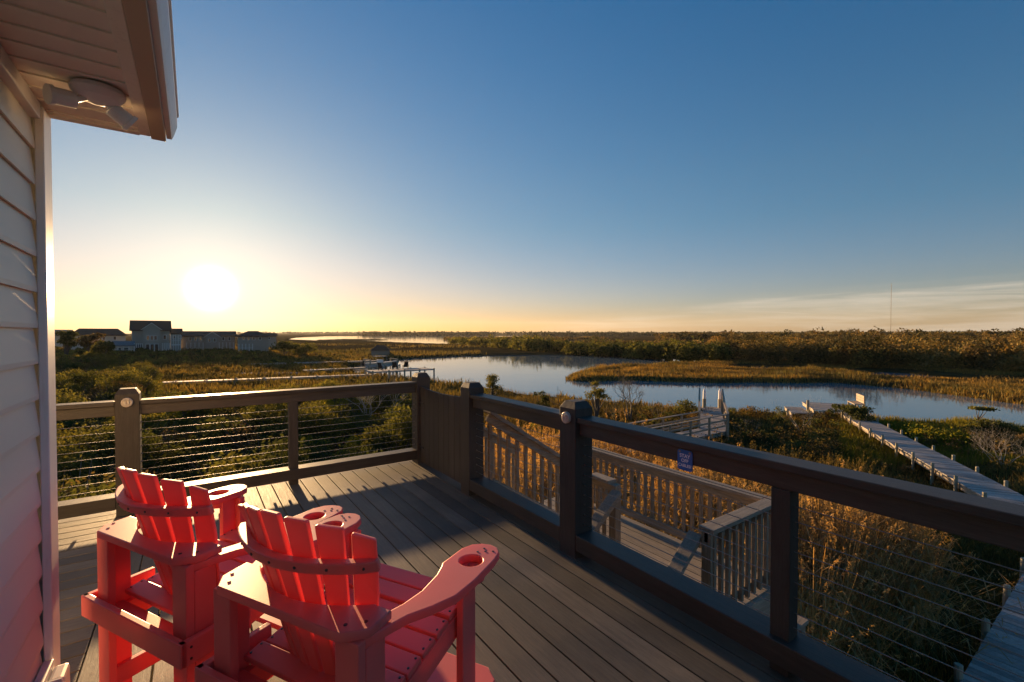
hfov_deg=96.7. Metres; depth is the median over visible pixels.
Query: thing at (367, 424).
shrub
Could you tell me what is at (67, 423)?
shrub
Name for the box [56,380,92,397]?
shrub
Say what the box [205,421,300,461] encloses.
shrub
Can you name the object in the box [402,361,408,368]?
dock chair
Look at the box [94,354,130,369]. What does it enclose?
shrub
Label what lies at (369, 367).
dock
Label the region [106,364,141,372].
shrub
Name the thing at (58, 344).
beach house
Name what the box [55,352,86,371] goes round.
shrub
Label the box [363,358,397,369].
lift
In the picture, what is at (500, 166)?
sky
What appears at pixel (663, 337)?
bare woodland
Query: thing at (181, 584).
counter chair
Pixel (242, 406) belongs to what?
shrub
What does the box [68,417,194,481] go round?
shrub
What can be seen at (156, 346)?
window
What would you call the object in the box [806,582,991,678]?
green reeds
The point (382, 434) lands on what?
shrub
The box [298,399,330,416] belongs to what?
shrub
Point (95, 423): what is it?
shrub
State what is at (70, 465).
shrub
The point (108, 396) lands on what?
shrub
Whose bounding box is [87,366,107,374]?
shrub
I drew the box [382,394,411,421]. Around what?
shrub
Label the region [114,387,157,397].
shrub
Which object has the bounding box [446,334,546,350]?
spit trees
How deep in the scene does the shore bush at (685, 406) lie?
33.26 m
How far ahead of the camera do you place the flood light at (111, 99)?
1.48 m
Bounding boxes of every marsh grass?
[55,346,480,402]
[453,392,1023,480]
[555,359,1023,406]
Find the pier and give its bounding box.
[512,388,728,464]
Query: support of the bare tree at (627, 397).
on the ground at (367, 345)
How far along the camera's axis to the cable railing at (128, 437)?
4.68 m
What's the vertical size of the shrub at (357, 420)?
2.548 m
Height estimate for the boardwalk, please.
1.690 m
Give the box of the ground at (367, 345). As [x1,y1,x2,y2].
[73,333,1023,681]
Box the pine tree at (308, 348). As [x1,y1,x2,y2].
[291,342,318,354]
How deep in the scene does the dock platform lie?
33.36 m
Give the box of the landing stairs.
[483,410,808,634]
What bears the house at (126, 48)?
on the ground at (367, 345)
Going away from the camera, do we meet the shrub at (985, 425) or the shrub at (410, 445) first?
the shrub at (410, 445)
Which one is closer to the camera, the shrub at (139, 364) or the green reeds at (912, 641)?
the green reeds at (912, 641)
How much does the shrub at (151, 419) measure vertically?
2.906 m
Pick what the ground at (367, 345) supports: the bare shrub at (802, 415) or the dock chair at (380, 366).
the bare shrub at (802, 415)
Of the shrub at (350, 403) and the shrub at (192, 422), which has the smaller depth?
the shrub at (192, 422)
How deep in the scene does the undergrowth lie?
10.23 m
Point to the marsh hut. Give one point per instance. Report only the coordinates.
(380, 350)
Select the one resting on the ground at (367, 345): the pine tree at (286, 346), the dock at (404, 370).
the pine tree at (286, 346)
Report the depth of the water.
53.86 m
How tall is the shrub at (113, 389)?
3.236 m
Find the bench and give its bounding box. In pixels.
[848,393,865,406]
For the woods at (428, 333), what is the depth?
1079.30 m
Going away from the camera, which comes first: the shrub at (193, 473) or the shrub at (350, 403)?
the shrub at (193, 473)
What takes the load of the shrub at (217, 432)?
on the ground at (367, 345)
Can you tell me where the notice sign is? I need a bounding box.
[677,449,692,471]
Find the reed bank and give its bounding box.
[545,336,681,345]
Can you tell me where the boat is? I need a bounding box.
[361,356,396,366]
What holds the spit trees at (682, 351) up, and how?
on the ground at (367, 345)
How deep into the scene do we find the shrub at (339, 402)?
27.37 m
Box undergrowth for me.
[722,473,1023,681]
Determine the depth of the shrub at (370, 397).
30.47 m
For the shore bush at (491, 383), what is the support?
on the ground at (367, 345)
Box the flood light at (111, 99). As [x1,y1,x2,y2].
[42,78,137,130]
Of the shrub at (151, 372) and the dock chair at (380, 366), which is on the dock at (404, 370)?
the dock chair at (380, 366)
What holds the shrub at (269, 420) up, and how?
on the ground at (367, 345)
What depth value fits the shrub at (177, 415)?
23.44 m
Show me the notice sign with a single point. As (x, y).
(685, 460)
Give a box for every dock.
[163,367,434,384]
[251,360,375,364]
[303,364,400,373]
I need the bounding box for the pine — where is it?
[584,380,611,416]
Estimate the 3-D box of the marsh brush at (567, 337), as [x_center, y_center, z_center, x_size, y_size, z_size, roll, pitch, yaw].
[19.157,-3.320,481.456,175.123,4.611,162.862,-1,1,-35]
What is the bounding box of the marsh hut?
[369,345,390,355]
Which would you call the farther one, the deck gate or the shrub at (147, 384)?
the shrub at (147, 384)
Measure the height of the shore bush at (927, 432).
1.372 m
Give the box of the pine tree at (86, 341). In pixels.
[74,332,105,351]
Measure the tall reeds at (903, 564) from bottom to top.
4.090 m
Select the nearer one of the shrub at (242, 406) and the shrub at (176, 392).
the shrub at (242, 406)
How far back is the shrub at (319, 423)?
21.10 m
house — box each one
[0,0,178,681]
[55,330,72,346]
[72,328,127,349]
[112,341,134,350]
[129,320,171,350]
[170,329,182,350]
[181,331,236,349]
[235,331,269,351]
[264,333,277,346]
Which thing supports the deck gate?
attached to the cable railing at (128, 437)
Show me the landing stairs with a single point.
(750, 556)
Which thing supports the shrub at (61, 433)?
on the ground at (367, 345)
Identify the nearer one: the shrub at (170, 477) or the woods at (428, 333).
the shrub at (170, 477)
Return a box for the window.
[154,344,158,350]
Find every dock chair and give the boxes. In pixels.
[377,362,385,370]
[391,362,398,369]
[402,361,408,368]
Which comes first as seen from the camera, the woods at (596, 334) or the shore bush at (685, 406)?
the shore bush at (685, 406)
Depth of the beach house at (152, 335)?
113.49 m
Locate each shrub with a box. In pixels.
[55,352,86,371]
[55,362,71,371]
[55,366,74,377]
[55,369,75,389]
[56,369,96,384]
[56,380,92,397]
[56,380,110,440]
[56,418,176,472]
[56,419,81,433]
[56,423,75,449]
[57,440,152,491]
[57,457,160,499]
[57,461,156,500]
[57,468,148,500]
[66,369,105,399]
[66,417,114,442]
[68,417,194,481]
[79,377,120,396]
[82,386,144,419]
[85,380,145,401]
[87,360,106,372]
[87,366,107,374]
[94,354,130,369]
[94,362,164,396]
[97,464,192,492]
[102,411,178,443]
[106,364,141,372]
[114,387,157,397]
[120,365,163,384]
[121,372,155,383]
[126,361,151,369]
[144,410,193,446]
[145,427,204,479]
[146,390,183,397]
[147,387,196,423]
[162,415,257,468]
[165,413,216,444]
[167,441,273,481]
[171,440,235,479]
[181,434,310,481]
[183,392,231,429]
[186,413,233,440]
[188,414,262,452]
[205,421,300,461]
[218,409,273,451]
[222,378,303,419]
[226,387,276,419]
[226,387,314,452]
[230,404,276,421]
[264,435,335,464]
[278,433,332,460]
[282,384,312,417]
[286,402,350,448]
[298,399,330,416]
[306,383,363,418]
[309,398,349,414]
[310,377,359,405]
[312,440,394,460]
[319,401,370,448]
[329,433,376,457]
[330,409,379,444]
[348,396,378,422]
[350,377,401,418]
[352,403,411,453]
[357,402,411,443]
[360,421,405,447]
[368,393,410,419]
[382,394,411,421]
[388,409,411,449]
[772,396,820,429]
[962,417,1023,440]
[970,424,1023,464]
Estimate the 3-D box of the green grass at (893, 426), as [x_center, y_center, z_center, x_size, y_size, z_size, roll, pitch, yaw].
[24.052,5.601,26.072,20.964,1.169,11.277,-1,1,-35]
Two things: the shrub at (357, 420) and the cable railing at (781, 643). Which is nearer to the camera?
the cable railing at (781, 643)
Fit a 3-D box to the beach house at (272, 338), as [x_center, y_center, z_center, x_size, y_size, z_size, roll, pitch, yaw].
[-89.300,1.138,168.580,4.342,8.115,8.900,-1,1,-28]
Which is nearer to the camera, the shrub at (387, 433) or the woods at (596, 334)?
the shrub at (387, 433)
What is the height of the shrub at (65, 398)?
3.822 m
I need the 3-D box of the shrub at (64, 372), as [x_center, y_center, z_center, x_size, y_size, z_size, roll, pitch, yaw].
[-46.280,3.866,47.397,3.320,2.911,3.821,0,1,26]
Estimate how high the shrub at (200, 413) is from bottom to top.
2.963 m
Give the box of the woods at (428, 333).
[357,331,495,335]
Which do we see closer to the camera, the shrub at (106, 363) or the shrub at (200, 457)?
the shrub at (200, 457)
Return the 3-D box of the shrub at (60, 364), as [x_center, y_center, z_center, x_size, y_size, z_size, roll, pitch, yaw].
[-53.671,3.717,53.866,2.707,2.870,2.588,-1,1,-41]
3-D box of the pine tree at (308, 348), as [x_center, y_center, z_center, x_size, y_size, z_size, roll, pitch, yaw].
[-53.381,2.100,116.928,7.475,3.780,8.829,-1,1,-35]
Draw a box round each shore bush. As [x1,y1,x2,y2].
[484,373,504,395]
[533,390,552,407]
[672,399,701,416]
[891,420,987,447]
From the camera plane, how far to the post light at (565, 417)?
3.37 m
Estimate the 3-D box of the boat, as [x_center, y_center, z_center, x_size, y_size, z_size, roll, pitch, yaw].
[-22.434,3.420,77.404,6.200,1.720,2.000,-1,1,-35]
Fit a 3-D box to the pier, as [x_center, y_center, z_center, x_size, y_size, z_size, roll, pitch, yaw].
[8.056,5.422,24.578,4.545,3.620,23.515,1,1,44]
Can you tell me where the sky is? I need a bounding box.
[51,0,1023,333]
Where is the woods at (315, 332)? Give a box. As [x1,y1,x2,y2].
[236,331,435,333]
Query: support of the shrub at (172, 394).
on the ground at (367, 345)
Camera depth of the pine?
31.28 m
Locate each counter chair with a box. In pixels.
[81,466,342,681]
[195,503,498,681]
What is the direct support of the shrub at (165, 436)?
on the ground at (367, 345)
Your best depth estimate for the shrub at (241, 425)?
21.43 m
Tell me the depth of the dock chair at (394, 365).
63.28 m
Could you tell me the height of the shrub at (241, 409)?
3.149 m
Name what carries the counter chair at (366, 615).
on the deck
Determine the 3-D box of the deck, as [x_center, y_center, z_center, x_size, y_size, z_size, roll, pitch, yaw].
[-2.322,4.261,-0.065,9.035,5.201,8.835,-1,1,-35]
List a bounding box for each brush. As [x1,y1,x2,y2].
[443,336,607,339]
[525,401,844,473]
[870,429,1023,491]
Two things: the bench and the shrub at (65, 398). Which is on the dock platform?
the bench
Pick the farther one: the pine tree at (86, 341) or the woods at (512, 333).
the woods at (512, 333)
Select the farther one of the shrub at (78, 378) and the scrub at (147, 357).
the scrub at (147, 357)
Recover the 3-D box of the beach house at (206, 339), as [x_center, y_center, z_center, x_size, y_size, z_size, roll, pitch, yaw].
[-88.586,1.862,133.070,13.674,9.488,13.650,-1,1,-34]
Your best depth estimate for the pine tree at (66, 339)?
86.63 m
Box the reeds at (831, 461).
[610,432,1008,598]
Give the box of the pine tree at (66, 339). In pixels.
[55,330,78,354]
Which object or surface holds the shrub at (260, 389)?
on the ground at (367, 345)
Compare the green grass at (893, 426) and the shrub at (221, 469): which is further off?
the green grass at (893, 426)
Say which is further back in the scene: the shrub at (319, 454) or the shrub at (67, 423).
the shrub at (67, 423)
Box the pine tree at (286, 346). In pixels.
[269,340,299,355]
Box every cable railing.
[56,372,429,519]
[461,381,1023,681]
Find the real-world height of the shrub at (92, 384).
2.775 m
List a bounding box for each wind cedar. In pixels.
[826,403,877,421]
[967,406,1000,419]
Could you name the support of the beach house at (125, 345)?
on the ground at (367, 345)
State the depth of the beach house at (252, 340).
128.23 m
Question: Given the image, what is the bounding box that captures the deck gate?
[419,386,460,482]
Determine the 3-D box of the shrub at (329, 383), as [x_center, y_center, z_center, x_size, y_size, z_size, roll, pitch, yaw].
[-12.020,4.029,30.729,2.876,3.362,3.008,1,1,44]
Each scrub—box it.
[55,347,295,364]
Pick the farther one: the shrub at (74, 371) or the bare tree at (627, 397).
the shrub at (74, 371)
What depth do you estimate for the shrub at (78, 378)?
38.99 m
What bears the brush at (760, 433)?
on the ground at (367, 345)
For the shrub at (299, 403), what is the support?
on the ground at (367, 345)
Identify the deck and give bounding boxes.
[58,460,805,681]
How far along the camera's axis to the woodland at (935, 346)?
84.22 m
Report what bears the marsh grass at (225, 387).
on the ground at (367, 345)
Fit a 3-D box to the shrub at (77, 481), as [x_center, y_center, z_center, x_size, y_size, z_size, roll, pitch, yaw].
[-10.423,4.587,10.735,3.599,3.083,3.790,0,1,-25]
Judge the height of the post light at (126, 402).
0.086 m
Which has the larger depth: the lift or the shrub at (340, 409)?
the lift
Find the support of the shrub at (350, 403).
on the ground at (367, 345)
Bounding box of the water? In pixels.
[292,333,1023,427]
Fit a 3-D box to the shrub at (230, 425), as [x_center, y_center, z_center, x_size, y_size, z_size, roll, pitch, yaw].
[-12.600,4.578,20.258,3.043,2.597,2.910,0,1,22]
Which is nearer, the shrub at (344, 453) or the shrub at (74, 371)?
the shrub at (344, 453)
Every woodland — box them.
[653,330,1022,340]
[654,326,1023,341]
[706,330,1023,371]
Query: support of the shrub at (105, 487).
on the ground at (367, 345)
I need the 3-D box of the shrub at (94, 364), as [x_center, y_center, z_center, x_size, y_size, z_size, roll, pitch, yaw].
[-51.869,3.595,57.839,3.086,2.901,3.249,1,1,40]
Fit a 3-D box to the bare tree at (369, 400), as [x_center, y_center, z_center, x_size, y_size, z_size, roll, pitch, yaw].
[-7.697,3.872,25.985,4.435,3.933,2.593,0,1,7]
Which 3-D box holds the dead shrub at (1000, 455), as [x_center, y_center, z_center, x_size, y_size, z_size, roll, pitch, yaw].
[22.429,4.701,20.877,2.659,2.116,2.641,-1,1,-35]
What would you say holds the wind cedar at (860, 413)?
on the ground at (367, 345)
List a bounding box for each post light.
[121,398,132,406]
[561,412,570,422]
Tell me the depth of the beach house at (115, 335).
127.83 m
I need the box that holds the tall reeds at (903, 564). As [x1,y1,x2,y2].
[483,408,1023,681]
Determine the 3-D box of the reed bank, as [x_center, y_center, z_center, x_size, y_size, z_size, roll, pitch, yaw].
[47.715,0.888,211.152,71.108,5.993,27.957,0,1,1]
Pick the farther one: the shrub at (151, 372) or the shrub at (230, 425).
the shrub at (151, 372)
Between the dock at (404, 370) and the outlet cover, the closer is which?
the outlet cover
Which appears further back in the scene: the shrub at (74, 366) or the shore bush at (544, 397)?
the shrub at (74, 366)
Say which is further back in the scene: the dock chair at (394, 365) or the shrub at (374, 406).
the dock chair at (394, 365)
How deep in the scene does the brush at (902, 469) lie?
20.10 m
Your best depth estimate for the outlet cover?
1.60 m
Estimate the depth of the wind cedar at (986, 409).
28.16 m
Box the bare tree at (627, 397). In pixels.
[612,373,643,421]
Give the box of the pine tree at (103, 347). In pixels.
[90,340,115,353]
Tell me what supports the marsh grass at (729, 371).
on the ground at (367, 345)
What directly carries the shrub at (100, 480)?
on the ground at (367, 345)
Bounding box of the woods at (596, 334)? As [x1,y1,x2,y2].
[523,331,864,336]
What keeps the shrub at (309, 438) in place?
on the ground at (367, 345)
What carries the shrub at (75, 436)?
on the ground at (367, 345)
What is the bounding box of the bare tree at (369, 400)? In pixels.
[346,374,406,414]
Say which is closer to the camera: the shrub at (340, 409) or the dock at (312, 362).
the shrub at (340, 409)
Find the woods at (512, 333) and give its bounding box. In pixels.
[489,330,1014,334]
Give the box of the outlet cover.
[34,659,69,681]
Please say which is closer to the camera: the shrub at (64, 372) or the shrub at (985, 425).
the shrub at (985, 425)
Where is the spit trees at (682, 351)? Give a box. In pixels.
[539,335,735,361]
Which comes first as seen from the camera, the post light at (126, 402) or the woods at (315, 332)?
the post light at (126, 402)
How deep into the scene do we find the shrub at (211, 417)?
22.09 m
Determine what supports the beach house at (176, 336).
on the ground at (367, 345)
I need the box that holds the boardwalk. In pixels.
[841,412,1023,681]
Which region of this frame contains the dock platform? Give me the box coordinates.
[784,400,868,416]
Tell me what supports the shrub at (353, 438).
on the ground at (367, 345)
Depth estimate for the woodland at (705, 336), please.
245.39 m
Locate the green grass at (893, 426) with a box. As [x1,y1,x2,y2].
[837,415,1023,467]
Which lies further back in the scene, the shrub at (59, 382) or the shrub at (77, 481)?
the shrub at (59, 382)
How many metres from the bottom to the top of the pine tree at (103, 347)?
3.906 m
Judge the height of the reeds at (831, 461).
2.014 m
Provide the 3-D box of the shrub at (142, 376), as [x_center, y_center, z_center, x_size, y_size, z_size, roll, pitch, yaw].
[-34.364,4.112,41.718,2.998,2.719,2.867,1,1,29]

